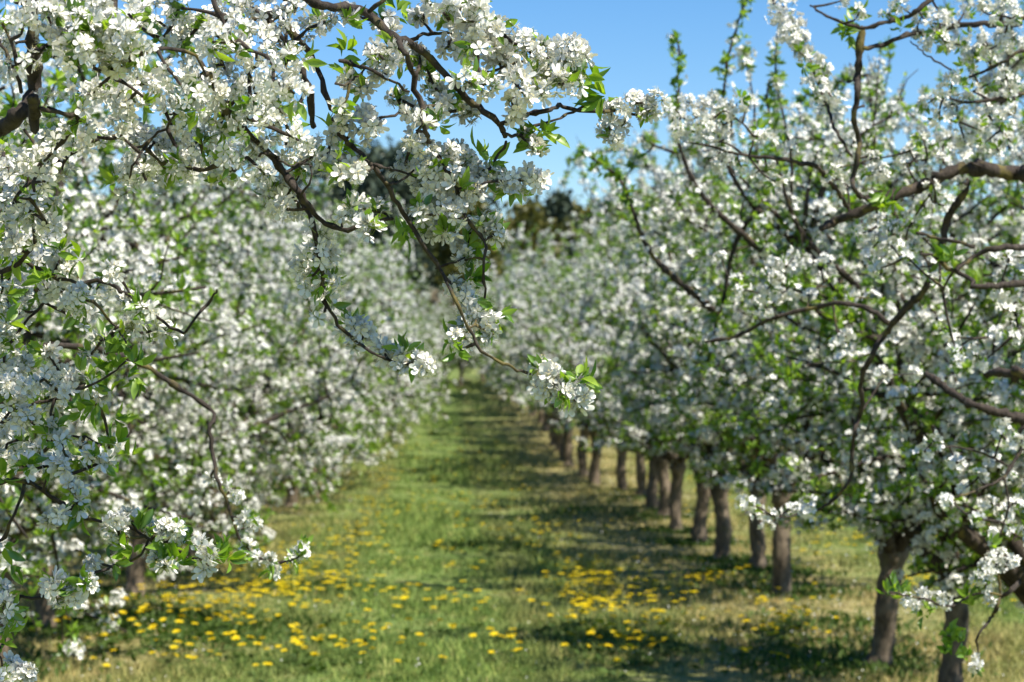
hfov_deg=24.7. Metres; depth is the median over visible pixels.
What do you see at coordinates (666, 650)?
dandelion
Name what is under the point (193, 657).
dandelion
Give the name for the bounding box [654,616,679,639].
dandelion
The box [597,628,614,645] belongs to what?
dandelion
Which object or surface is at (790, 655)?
dandelion
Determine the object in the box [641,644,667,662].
dandelion
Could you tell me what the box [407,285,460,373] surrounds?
plum tree
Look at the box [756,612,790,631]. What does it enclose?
dandelion
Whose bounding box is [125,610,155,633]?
dandelion
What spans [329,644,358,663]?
dandelion
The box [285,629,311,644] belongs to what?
dandelion
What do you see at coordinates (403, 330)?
plum tree
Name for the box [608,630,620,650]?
dandelion
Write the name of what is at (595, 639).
dandelion
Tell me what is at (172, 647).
dandelion
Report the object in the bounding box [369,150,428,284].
woodland tree
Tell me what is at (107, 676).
dandelion
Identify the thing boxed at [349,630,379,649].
dandelion
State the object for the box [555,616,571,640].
dandelion
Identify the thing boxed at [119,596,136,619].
dandelion
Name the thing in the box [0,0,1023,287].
sky
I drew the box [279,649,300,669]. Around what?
dandelion
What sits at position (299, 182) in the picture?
woodland tree
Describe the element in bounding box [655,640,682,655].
dandelion
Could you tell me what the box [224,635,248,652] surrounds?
dandelion
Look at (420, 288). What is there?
plum tree
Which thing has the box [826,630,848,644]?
dandelion
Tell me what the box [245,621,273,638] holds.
dandelion
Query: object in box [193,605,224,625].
dandelion
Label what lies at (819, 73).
plum tree
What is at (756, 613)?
dandelion
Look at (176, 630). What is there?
dandelion
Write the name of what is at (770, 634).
dandelion
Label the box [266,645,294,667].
dandelion
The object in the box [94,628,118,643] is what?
dandelion
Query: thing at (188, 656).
dandelion
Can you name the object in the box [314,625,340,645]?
dandelion
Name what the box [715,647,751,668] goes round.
dandelion
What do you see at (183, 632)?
dandelion
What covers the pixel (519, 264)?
plum tree
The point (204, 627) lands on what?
dandelion
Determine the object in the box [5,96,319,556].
plum tree
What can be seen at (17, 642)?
dandelion
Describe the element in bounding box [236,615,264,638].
dandelion
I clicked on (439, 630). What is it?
dandelion
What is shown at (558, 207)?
woodland tree
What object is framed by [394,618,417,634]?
dandelion
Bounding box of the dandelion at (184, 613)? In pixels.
[176,598,196,617]
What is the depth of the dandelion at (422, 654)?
12.77 m
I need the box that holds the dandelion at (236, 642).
[228,622,249,644]
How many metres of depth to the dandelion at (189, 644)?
13.21 m
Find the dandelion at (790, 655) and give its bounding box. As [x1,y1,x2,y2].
[766,644,799,661]
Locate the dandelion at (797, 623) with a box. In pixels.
[782,615,804,628]
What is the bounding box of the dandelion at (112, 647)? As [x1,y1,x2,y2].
[101,633,130,650]
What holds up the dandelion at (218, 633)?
on the ground at (617, 541)
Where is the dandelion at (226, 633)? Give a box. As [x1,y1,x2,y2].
[211,632,246,653]
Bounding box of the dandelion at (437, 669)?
[415,655,459,674]
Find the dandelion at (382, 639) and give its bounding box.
[366,623,400,645]
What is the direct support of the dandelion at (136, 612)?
on the ground at (617, 541)
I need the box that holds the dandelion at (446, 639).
[436,624,454,646]
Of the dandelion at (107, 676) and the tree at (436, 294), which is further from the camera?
the tree at (436, 294)
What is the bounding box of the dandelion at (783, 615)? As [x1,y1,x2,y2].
[770,614,800,634]
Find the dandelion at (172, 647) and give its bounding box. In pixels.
[156,645,187,667]
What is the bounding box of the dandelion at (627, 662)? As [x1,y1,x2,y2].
[607,647,633,667]
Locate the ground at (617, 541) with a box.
[9,367,1023,681]
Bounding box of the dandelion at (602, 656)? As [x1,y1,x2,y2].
[582,644,614,663]
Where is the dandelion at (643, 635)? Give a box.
[639,634,662,656]
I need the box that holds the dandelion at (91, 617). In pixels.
[77,607,101,621]
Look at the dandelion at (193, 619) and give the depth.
14.79 m
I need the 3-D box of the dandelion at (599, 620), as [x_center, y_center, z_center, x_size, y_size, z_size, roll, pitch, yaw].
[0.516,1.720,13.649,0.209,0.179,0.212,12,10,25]
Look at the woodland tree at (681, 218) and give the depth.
91.29 m
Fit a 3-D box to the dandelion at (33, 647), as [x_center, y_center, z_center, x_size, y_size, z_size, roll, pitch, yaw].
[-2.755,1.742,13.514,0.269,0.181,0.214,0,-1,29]
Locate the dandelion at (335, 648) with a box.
[322,639,345,653]
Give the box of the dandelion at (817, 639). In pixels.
[800,638,821,659]
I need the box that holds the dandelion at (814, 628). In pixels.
[810,627,824,641]
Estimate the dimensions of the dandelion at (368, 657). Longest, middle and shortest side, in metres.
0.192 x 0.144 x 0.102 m
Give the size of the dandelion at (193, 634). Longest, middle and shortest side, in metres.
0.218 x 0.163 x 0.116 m
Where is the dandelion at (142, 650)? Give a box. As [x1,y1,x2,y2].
[125,630,161,656]
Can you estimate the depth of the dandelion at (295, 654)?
12.94 m
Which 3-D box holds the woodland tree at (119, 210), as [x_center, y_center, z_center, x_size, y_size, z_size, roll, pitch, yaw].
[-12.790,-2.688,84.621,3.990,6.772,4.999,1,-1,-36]
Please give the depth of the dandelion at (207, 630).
14.12 m
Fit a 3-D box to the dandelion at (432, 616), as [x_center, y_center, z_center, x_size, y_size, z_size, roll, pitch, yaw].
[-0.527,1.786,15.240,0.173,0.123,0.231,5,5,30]
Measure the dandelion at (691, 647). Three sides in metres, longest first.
0.227 x 0.224 x 0.191 m
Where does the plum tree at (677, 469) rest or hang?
on the ground at (617, 541)
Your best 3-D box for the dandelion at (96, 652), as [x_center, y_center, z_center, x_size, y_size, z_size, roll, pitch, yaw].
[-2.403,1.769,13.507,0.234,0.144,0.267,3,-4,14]
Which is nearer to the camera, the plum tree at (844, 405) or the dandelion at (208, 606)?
the plum tree at (844, 405)
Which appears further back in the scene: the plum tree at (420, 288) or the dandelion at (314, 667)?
the plum tree at (420, 288)
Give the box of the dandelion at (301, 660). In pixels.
[285,645,311,664]
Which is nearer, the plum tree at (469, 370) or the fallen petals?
the fallen petals
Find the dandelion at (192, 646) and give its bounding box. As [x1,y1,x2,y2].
[179,637,202,650]
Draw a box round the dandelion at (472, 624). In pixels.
[465,608,485,626]
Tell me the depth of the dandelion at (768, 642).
13.75 m
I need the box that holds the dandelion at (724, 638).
[712,625,741,641]
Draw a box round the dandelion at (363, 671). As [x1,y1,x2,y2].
[348,643,379,675]
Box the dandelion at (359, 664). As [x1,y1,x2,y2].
[351,652,379,666]
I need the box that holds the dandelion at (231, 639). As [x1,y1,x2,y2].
[216,631,247,644]
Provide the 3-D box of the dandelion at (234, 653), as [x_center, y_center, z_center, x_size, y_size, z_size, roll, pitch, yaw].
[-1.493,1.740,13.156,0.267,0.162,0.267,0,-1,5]
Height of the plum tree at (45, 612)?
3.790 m
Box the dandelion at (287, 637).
[268,624,295,644]
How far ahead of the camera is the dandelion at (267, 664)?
12.07 m
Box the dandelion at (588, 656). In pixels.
[583,633,609,658]
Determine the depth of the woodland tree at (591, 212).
94.61 m
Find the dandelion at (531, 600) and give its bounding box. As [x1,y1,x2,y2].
[523,599,540,619]
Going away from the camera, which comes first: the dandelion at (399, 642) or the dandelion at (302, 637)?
the dandelion at (399, 642)
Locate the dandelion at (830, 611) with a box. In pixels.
[826,595,845,613]
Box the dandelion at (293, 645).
[285,637,305,651]
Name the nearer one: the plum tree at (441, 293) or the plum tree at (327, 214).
the plum tree at (327, 214)
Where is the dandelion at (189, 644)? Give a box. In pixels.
[175,643,203,661]
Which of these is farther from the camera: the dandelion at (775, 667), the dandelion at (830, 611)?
the dandelion at (830, 611)
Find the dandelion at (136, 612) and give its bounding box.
[116,611,141,628]
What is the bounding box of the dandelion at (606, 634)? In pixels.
[594,620,622,639]
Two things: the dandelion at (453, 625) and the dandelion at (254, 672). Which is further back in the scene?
the dandelion at (453, 625)
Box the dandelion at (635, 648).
[619,637,641,657]
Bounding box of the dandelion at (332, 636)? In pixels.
[313,635,345,653]
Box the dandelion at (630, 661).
[617,643,649,670]
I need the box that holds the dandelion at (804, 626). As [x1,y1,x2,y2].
[794,605,809,627]
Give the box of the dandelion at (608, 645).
[593,644,612,659]
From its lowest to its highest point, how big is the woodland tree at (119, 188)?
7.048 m
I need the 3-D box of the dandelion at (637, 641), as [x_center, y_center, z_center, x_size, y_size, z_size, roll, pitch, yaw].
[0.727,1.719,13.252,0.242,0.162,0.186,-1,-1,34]
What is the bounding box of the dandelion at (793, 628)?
[765,626,799,649]
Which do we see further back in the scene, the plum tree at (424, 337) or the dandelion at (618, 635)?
the plum tree at (424, 337)
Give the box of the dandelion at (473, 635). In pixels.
[463,633,490,654]
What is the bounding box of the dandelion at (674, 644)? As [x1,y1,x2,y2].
[667,620,688,645]
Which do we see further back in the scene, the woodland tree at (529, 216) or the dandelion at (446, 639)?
the woodland tree at (529, 216)
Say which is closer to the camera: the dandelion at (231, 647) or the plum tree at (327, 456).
the dandelion at (231, 647)
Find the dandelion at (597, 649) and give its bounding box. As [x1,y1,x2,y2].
[588,636,609,652]
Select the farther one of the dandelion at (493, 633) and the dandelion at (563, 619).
the dandelion at (563, 619)
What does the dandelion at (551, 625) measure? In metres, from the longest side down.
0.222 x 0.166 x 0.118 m
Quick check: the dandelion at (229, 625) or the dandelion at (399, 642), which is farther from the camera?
the dandelion at (229, 625)
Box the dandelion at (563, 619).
[553,614,576,624]
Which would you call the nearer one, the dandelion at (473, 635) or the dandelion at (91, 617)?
the dandelion at (473, 635)
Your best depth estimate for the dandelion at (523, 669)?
12.34 m
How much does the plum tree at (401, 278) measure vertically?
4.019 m
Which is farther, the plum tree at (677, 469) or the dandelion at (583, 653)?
the plum tree at (677, 469)
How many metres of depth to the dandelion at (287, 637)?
13.81 m
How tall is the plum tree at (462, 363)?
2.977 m
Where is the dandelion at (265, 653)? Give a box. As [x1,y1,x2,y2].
[254,637,277,655]
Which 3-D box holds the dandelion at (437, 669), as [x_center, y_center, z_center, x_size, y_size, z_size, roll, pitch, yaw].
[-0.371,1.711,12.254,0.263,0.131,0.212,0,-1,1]
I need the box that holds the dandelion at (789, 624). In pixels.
[776,610,797,631]
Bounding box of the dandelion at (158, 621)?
[149,599,171,622]
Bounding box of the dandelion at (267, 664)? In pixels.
[255,662,280,681]
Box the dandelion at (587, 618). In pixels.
[577,611,597,626]
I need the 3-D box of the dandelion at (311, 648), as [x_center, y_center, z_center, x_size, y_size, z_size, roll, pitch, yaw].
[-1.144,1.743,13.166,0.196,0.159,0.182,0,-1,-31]
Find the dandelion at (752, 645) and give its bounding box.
[737,635,766,653]
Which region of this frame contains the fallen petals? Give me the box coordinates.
[19,427,1022,681]
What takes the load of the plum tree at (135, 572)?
on the ground at (617, 541)
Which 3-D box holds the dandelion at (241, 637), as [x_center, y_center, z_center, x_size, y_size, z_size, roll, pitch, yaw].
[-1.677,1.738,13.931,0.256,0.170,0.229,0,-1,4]
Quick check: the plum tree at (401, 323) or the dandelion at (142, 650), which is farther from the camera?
the plum tree at (401, 323)
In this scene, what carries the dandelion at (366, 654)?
on the ground at (617, 541)
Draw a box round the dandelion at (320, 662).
[304,638,331,665]
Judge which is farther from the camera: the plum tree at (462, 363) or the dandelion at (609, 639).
the plum tree at (462, 363)
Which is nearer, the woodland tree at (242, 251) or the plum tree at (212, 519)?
the plum tree at (212, 519)
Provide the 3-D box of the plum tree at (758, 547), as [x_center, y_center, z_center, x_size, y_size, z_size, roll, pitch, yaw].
[2.134,0.159,18.822,2.618,3.828,3.954,-1,-1,33]
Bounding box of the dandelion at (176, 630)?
[162,629,198,653]
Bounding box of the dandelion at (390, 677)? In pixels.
[383,659,405,680]
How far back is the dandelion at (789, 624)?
14.57 m
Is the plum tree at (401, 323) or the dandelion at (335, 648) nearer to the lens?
the dandelion at (335, 648)
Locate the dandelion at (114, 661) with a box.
[108,649,127,666]
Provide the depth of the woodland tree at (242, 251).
84.62 m
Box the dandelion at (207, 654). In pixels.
[198,632,224,656]
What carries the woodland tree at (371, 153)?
on the ground at (617, 541)
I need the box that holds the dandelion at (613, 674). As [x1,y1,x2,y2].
[596,658,630,681]
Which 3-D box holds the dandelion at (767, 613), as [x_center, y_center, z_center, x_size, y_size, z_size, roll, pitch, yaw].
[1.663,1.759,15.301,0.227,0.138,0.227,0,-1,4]
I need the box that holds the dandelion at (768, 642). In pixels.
[747,625,778,646]
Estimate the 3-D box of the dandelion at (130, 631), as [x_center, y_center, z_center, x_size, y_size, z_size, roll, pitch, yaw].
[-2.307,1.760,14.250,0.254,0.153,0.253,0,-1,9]
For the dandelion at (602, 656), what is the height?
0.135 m
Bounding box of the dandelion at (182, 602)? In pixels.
[174,600,197,612]
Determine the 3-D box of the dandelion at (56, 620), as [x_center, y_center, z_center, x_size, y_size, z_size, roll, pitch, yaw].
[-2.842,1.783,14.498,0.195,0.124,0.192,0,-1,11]
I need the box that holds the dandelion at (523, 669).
[508,648,543,675]
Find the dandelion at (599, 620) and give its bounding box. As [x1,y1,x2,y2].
[587,619,603,643]
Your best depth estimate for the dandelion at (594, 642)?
13.43 m
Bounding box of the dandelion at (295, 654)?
[273,639,315,665]
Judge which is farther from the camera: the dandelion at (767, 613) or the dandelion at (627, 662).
the dandelion at (767, 613)
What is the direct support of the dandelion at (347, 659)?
on the ground at (617, 541)
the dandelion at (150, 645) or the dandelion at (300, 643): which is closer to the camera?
the dandelion at (300, 643)
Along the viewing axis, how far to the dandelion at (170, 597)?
15.20 m
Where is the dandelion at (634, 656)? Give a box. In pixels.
[613,646,654,664]
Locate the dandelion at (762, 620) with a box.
[758,619,775,636]
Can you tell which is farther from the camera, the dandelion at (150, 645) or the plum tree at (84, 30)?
the dandelion at (150, 645)
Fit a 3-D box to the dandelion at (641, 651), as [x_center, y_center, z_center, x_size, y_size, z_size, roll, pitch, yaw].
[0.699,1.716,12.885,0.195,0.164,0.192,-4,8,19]
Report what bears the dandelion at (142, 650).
on the ground at (617, 541)
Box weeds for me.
[0,487,1001,681]
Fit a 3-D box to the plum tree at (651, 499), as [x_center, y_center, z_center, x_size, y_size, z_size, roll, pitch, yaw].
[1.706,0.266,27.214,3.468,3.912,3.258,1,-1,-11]
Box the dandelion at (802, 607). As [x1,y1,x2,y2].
[800,606,827,630]
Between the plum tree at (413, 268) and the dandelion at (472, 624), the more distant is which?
the plum tree at (413, 268)
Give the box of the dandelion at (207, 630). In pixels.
[197,618,216,638]
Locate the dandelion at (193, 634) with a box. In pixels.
[174,622,199,636]
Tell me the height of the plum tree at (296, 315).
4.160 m
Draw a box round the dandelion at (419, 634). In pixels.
[410,633,427,650]
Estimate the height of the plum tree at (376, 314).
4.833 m
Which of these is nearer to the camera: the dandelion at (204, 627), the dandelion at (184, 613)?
the dandelion at (204, 627)
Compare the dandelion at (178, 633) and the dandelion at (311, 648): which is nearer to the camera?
the dandelion at (311, 648)
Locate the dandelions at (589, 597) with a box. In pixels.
[30,430,1014,616]
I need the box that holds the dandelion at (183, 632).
[156,615,186,635]
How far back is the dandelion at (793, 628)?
13.69 m
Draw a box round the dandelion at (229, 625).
[218,611,247,631]
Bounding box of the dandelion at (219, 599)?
[198,598,222,618]
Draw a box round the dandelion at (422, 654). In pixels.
[407,643,427,662]
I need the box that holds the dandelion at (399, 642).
[389,641,411,663]
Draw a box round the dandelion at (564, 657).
[553,643,582,664]
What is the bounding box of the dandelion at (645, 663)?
[638,646,657,665]
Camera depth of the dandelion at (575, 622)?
14.67 m
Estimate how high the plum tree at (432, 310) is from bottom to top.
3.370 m
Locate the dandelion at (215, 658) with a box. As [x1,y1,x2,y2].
[205,637,226,662]
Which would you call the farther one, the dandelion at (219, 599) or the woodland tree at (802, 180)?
the woodland tree at (802, 180)
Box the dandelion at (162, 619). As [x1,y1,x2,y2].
[159,618,184,638]
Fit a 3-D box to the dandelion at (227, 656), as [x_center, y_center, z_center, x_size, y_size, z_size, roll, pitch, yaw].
[-1.564,1.736,13.020,0.268,0.181,0.202,0,-1,3]
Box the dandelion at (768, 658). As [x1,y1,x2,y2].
[756,651,775,662]
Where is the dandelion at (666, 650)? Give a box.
[653,636,686,659]
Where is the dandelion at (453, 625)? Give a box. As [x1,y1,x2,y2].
[449,623,470,647]
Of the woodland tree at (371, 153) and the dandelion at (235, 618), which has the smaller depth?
the dandelion at (235, 618)
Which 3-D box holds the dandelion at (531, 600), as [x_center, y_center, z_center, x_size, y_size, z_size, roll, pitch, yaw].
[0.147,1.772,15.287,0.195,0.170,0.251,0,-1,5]
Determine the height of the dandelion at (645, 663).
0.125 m
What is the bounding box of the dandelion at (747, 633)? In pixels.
[735,620,767,638]
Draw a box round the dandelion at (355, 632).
[345,621,359,642]
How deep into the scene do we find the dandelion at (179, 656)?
12.93 m
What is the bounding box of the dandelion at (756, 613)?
[742,596,765,617]
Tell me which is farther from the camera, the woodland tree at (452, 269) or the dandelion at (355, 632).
the woodland tree at (452, 269)
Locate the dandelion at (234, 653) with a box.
[227,635,264,657]
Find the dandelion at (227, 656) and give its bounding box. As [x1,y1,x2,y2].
[207,636,243,665]
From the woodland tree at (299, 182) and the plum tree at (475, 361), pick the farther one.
the woodland tree at (299, 182)
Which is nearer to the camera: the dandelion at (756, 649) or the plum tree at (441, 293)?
the dandelion at (756, 649)
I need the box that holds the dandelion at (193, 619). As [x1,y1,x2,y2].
[188,607,206,623]
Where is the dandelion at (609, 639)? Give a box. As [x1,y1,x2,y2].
[589,623,622,647]
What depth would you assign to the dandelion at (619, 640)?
13.54 m
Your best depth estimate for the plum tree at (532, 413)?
51.99 m
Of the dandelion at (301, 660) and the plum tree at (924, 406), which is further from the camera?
the dandelion at (301, 660)
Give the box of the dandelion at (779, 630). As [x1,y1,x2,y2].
[761,621,782,639]
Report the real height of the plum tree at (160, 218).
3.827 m
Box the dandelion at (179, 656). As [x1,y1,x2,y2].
[167,640,200,666]
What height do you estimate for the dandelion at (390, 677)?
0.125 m
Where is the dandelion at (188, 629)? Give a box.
[180,608,195,631]
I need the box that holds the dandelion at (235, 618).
[222,604,245,628]
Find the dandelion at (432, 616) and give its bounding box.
[412,606,445,621]
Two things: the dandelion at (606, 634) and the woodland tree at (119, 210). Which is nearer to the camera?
the dandelion at (606, 634)
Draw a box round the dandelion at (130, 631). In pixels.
[115,618,151,638]
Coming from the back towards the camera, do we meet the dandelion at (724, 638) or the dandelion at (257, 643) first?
the dandelion at (724, 638)
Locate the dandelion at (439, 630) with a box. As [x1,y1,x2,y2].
[428,619,450,635]
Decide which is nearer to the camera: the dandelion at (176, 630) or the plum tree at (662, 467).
the dandelion at (176, 630)
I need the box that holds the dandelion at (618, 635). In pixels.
[591,634,629,654]
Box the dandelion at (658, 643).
[650,622,671,647]
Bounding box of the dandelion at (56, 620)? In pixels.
[39,619,59,634]
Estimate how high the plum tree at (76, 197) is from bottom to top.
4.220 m
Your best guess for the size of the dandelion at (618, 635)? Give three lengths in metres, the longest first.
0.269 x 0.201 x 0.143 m
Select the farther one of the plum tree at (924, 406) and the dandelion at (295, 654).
the dandelion at (295, 654)
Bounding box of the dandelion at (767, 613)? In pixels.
[758,599,774,616]
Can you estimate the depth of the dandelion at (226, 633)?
13.52 m
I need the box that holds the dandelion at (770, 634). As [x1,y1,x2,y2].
[755,633,787,658]
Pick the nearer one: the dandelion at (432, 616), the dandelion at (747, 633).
the dandelion at (747, 633)
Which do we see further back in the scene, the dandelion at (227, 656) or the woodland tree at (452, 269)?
the woodland tree at (452, 269)
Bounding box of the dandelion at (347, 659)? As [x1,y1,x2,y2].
[341,645,364,663]
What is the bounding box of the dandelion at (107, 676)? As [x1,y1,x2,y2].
[94,663,119,681]
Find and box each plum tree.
[0,0,240,670]
[0,0,670,681]
[0,13,211,570]
[0,13,226,643]
[0,44,283,666]
[0,53,417,597]
[0,100,311,630]
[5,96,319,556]
[44,68,426,574]
[107,142,386,541]
[175,184,403,497]
[196,158,350,526]
[206,150,435,505]
[225,169,421,496]
[256,176,456,491]
[259,238,469,428]
[284,176,419,483]
[309,209,419,464]
[328,195,441,474]
[335,227,424,451]
[338,238,413,335]
[341,263,443,416]
[347,239,454,379]
[357,247,447,386]
[360,268,446,328]
[369,249,410,308]
[399,263,430,351]
[405,262,448,360]
[405,284,433,347]
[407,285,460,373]
[429,281,473,380]
[429,289,481,386]
[442,282,483,382]
[444,254,603,431]
[453,273,501,311]
[456,245,619,460]
[466,282,498,386]
[469,238,652,484]
[469,250,544,402]
[470,221,593,476]
[474,216,608,467]
[474,250,561,438]
[474,273,535,415]
[475,218,600,446]
[480,251,542,423]
[488,212,627,490]
[496,253,574,451]
[498,235,697,508]
[520,190,842,542]
[524,159,688,515]
[528,205,691,530]
[540,114,916,567]
[541,97,833,558]
[555,241,653,496]
[556,103,1022,595]
[574,0,1023,613]
[610,84,1023,666]
[657,0,1023,677]
[690,0,1023,681]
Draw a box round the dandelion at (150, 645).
[135,627,173,648]
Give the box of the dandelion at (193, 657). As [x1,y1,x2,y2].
[186,656,210,676]
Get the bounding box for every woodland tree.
[84,184,125,244]
[108,181,127,205]
[112,186,196,244]
[202,188,264,301]
[231,172,318,269]
[243,184,340,273]
[301,184,343,272]
[302,139,394,264]
[319,138,392,266]
[341,135,446,296]
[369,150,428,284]
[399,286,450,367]
[412,158,507,290]
[422,170,512,292]
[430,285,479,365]
[485,194,587,278]
[503,193,602,235]
[536,185,601,280]
[578,193,623,273]
[652,188,711,240]
[775,171,826,228]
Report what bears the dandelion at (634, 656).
on the ground at (617, 541)
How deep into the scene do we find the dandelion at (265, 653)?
13.27 m
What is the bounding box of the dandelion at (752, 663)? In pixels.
[733,647,760,664]
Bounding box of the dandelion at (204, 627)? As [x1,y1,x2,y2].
[186,609,206,629]
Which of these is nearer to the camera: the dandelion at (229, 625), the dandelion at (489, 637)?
the dandelion at (489, 637)
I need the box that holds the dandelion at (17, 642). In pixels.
[10,632,26,650]
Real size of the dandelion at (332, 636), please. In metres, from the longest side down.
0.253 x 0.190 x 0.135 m
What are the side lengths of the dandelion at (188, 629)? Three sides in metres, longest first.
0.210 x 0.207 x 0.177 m
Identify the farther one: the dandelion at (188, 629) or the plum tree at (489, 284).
the plum tree at (489, 284)
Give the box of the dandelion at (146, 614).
[127,606,155,623]
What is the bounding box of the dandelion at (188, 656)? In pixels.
[170,655,195,672]
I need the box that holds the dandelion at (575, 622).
[564,609,590,627]
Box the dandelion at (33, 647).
[15,628,49,654]
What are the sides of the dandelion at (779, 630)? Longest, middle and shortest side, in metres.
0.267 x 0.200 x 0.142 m
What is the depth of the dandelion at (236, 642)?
13.77 m
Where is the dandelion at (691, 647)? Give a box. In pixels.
[668,623,704,653]
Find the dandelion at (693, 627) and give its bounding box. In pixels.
[682,612,706,631]
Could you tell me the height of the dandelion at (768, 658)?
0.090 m
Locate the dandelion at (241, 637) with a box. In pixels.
[211,619,246,641]
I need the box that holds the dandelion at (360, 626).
[350,608,374,632]
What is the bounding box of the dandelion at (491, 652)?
[480,650,497,664]
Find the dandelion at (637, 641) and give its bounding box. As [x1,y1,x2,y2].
[632,630,644,653]
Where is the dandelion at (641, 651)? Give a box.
[628,636,652,663]
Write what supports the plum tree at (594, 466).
on the ground at (617, 541)
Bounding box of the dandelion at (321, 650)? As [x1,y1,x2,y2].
[310,635,332,659]
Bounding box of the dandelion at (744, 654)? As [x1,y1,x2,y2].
[730,631,758,656]
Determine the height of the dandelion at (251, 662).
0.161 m
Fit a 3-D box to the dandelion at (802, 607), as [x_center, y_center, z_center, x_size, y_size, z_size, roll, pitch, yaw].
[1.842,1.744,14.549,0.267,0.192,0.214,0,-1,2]
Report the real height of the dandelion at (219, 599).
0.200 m
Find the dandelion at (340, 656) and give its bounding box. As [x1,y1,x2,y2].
[329,643,359,664]
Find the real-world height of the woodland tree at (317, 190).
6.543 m
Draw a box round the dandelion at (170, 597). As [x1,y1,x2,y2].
[161,596,181,614]
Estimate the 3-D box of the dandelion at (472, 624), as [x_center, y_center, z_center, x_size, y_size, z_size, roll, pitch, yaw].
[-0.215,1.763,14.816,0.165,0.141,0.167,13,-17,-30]
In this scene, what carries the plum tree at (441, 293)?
on the ground at (617, 541)
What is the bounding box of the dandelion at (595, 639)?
[586,627,601,650]
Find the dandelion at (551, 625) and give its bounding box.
[536,614,564,629]
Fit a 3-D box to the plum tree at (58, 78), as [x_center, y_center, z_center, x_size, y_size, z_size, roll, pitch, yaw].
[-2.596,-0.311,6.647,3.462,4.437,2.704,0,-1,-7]
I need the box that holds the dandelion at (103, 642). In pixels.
[84,632,115,651]
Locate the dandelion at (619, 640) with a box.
[613,632,638,646]
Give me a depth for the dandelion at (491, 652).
12.81 m
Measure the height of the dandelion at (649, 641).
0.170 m
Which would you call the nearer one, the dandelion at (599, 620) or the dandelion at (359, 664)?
the dandelion at (359, 664)
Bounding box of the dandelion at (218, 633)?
[203,615,227,642]
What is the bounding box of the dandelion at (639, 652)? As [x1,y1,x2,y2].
[635,639,655,659]
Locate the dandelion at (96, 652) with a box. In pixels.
[85,635,112,655]
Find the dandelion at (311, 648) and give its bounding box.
[295,637,317,655]
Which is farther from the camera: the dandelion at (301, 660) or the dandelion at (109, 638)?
the dandelion at (109, 638)
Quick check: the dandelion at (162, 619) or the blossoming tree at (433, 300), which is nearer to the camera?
the dandelion at (162, 619)
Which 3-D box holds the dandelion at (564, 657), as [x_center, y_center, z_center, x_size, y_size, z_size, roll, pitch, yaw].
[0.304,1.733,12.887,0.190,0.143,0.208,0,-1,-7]
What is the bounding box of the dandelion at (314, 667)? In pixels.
[306,653,328,671]
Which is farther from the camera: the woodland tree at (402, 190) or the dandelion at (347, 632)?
the woodland tree at (402, 190)
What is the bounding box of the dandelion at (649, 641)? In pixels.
[644,623,675,647]
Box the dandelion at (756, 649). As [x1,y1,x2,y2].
[752,628,785,652]
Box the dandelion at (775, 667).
[764,654,789,674]
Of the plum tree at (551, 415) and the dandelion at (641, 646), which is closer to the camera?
the dandelion at (641, 646)
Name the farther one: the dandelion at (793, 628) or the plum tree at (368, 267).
the plum tree at (368, 267)
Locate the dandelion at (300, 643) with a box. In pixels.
[279,642,311,665]
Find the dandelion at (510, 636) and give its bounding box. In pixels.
[487,635,528,660]
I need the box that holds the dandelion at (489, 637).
[473,627,494,648]
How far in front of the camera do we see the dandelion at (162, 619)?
14.17 m
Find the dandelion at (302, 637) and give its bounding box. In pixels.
[289,636,314,650]
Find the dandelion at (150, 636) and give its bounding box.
[140,624,170,644]
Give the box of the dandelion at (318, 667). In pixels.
[299,652,333,670]
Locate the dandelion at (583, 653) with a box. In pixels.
[566,644,590,658]
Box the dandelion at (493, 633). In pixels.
[489,632,519,653]
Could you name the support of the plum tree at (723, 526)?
on the ground at (617, 541)
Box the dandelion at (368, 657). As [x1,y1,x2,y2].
[355,647,384,661]
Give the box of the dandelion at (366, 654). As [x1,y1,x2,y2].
[338,639,374,656]
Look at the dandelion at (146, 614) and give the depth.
15.00 m
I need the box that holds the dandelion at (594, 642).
[579,631,611,651]
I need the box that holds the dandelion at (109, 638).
[104,614,126,640]
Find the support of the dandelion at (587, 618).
on the ground at (617, 541)
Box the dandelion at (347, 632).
[336,623,358,636]
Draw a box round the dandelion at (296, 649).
[280,641,308,653]
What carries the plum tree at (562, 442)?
on the ground at (617, 541)
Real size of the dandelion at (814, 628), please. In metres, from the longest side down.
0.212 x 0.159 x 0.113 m
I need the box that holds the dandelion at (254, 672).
[242,664,265,676]
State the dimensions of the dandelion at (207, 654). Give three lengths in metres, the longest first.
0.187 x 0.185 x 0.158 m
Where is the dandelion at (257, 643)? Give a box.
[238,642,277,662]
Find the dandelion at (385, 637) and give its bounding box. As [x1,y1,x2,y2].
[381,626,399,648]
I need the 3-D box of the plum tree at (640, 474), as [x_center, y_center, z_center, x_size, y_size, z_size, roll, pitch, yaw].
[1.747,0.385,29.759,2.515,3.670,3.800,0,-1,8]
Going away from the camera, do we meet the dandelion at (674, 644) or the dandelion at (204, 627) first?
the dandelion at (674, 644)
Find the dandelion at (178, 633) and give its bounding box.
[163,619,200,643]
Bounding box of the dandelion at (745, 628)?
[732,618,755,632]
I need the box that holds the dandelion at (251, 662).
[230,643,262,667]
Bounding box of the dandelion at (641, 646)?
[631,632,647,649]
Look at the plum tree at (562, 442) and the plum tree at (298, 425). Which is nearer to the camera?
the plum tree at (298, 425)
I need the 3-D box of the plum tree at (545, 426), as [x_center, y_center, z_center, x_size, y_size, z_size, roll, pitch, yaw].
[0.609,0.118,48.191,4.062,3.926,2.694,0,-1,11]
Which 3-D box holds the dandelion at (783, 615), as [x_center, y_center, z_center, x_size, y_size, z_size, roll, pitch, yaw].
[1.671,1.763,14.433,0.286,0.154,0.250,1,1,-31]

